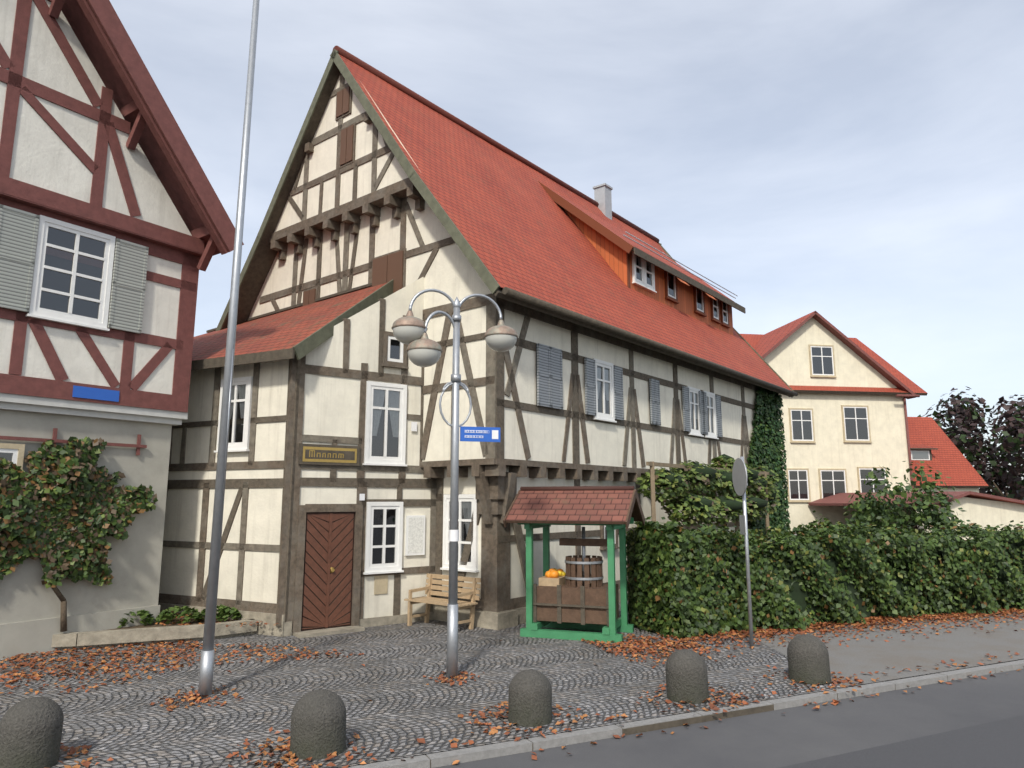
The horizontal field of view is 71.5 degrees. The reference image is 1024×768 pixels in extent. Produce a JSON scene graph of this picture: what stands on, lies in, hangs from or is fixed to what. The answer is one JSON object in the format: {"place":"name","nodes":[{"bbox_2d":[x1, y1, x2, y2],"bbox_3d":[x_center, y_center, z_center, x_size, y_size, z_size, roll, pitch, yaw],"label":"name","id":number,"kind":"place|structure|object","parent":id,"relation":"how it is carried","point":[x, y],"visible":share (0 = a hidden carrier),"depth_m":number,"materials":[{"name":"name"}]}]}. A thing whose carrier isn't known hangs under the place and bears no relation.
{"place":"outdoors","nodes":[
{"label":"outdoors","id":0,"kind":"place"},
{"bbox_2d":[158,46,797,637],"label":"house","id":1,"kind":"structure","parent":0,"point":[336,496],"depth_m":13.62,"materials":[{"name":"paint"}]},
{"bbox_2d":[339,54,791,390],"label":"roof tiles","id":2,"kind":"object","parent":1,"relation":"attached to","point":[505,212],"visible":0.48,"depth_m":17.14,"materials":[{"name":"red tile"}]},
{"bbox_2d":[635,386,790,540],"bbox_3d":[6.343,2.252,19.284,1.622,6.247,11.723,-7,-11,35],"label":"ivy vine","id":3,"kind":"object","parent":1,"relation":"attached to","point":[766,496],"visible":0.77,"depth_m":17.82,"materials":[{"name":"green plant"}]},
{"bbox_2d":[0,601,1023,767],"bbox_3d":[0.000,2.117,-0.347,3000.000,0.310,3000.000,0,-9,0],"label":"ground","id":4,"kind":"structure","parent":0,"point":[966,721],"depth_m":8.07,"materials":[{"name":"grey stone"}]},
{"bbox_2d":[0,697,63,767],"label":"bollard","id":5,"kind":"object","parent":4,"relation":"on","point":[31,728],"visible":1,"depth_m":5.94,"materials":[{"name":"stone"}]},
{"bbox_2d":[0,0,243,658],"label":"building","id":6,"kind":"structure","parent":4,"relation":"on","point":[117,230],"depth_m":11.47,"materials":[{"name":"grey paint"}]},
{"bbox_2d":[0,428,242,631],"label":"climbing plant","id":7,"kind":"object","parent":6,"relation":"attached to","point":[67,503],"depth_m":10.87,"materials":[{"name":"green plant"}]},
{"bbox_2d":[198,0,259,696],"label":"flag pole","id":8,"kind":"object","parent":4,"relation":"on","point":[206,669],"visible":0.98,"depth_m":8.77,"materials":[{"name":"metal"}]},
{"bbox_2d":[289,689,345,759],"bbox_3d":[-1.760,3.059,6.477,0.500,0.516,0.501,-5,-9,27],"label":"bollard","id":9,"kind":"object","parent":4,"relation":"on","point":[318,724],"visible":0.98,"depth_m":6.29,"materials":[{"name":"stone"}]},
{"bbox_2d":[404,573,480,628],"bbox_3d":[-1.254,3.912,12.759,1.350,0.872,0.597,-7,-12,38],"label":"bench","id":10,"kind":"object","parent":4,"relation":"on","point":[429,600],"visible":0.8,"depth_m":12.85,"materials":[{"name":"brown wood"}]},
{"bbox_2d":[391,289,517,677],"bbox_3d":[-0.744,1.218,9.455,1.808,5.112,0.619,4,-10,-21],"label":"street lamp","id":11,"kind":"object","parent":4,"relation":"on","point":[409,329],"visible":1,"depth_m":9.49,"materials":[{"name":"metal"}]},
{"bbox_2d":[0,606,1023,767],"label":"fallen leaves","id":12,"kind":"object","parent":4,"relation":"on","point":[769,633],"visible":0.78,"depth_m":10.01,"materials":[{"name":"orange plant"}]},
{"bbox_2d":[508,669,551,726],"bbox_3d":[0.189,3.216,7.358,0.458,0.491,0.458,7,-11,-35],"label":"bollard","id":13,"kind":"object","parent":4,"relation":"on","point":[530,699],"visible":1,"depth_m":7.18,"materials":[{"name":"stone"}]},
{"bbox_2d":[503,486,644,642],"bbox_3d":[1.120,3.009,12.235,2.090,2.475,1.710,-3,-10,20],"label":"wine press shelter","id":14,"kind":"object","parent":4,"relation":"on","point":[579,594],"visible":1,"depth_m":11.90,"materials":[{"name":"green wood"}]},
{"bbox_2d":[665,649,708,703],"bbox_3d":[2.005,3.329,8.172,0.480,0.531,0.480,0,-8,-9],"label":"bollard","id":15,"kind":"object","parent":4,"relation":"on","point":[686,676],"visible":1,"depth_m":7.99,"materials":[{"name":"stone"}]},
{"bbox_2d":[732,457,753,646],"bbox_3d":[3.658,2.602,11.126,0.095,2.920,0.600,0,-9,-3],"label":"sign post","id":16,"kind":"object","parent":4,"relation":"on","point":[739,477],"visible":0.98,"depth_m":11.14,"materials":[{"name":"metal"}]},
{"bbox_2d":[787,634,830,683],"bbox_3d":[3.748,3.457,9.002,0.500,0.546,0.500,-4,-12,17],"label":"bollard","id":17,"kind":"object","parent":4,"relation":"on","point":[808,658],"visible":1,"depth_m":8.82,"materials":[{"name":"stone"}]},
{"bbox_2d":[626,510,1023,638],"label":"hedge","id":18,"kind":"object","parent":4,"relation":"on","point":[682,583],"visible":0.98,"depth_m":12.96,"materials":[{"name":"green plant"}]},
{"bbox_2d":[740,311,927,544],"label":"yellow house","id":19,"kind":"structure","parent":4,"relation":"on","point":[845,421],"depth_m":37.17,"materials":[{"name":"paint"}]},
{"bbox_2d":[839,461,970,543],"bbox_3d":[16.167,5.292,29.757,5.057,4.026,4.975,0,-9,0],"label":"bush","id":20,"kind":"object","parent":4,"relation":"on","point":[872,509],"visible":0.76,"depth_m":28.79,"materials":[{"name":"green plant"}]},
{"bbox_2d":[808,491,1023,539],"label":"outbuilding","id":21,"kind":"structure","parent":4,"relation":"on","point":[983,510],"depth_m":30.62,"materials":[{"name":"paint"}]},
{"bbox_2d":[917,386,1023,499],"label":"copper beech","id":22,"kind":"object","parent":4,"relation":"on","point":[997,477],"visible":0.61,"depth_m":47.08,"materials":[{"name":"purple plant"}]},
{"bbox_2d":[991,425,1023,500],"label":"tree","id":23,"kind":"object","parent":4,"relation":"on","point":[993,439],"visible":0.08,"depth_m":54.20,"materials":[{"name":"purple plant"}]},
{"bbox_2d":[109,0,1023,492],"label":"sky","id":24,"kind":"structure","parent":0,"point":[858,164],"materials":[{"name":"grey"}]},
{"bbox_2d":[908,417,988,532],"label":"house","id":25,"kind":"structure","parent":0,"point":[933,446],"depth_m":41.12,"materials":[{"name":"tile"}]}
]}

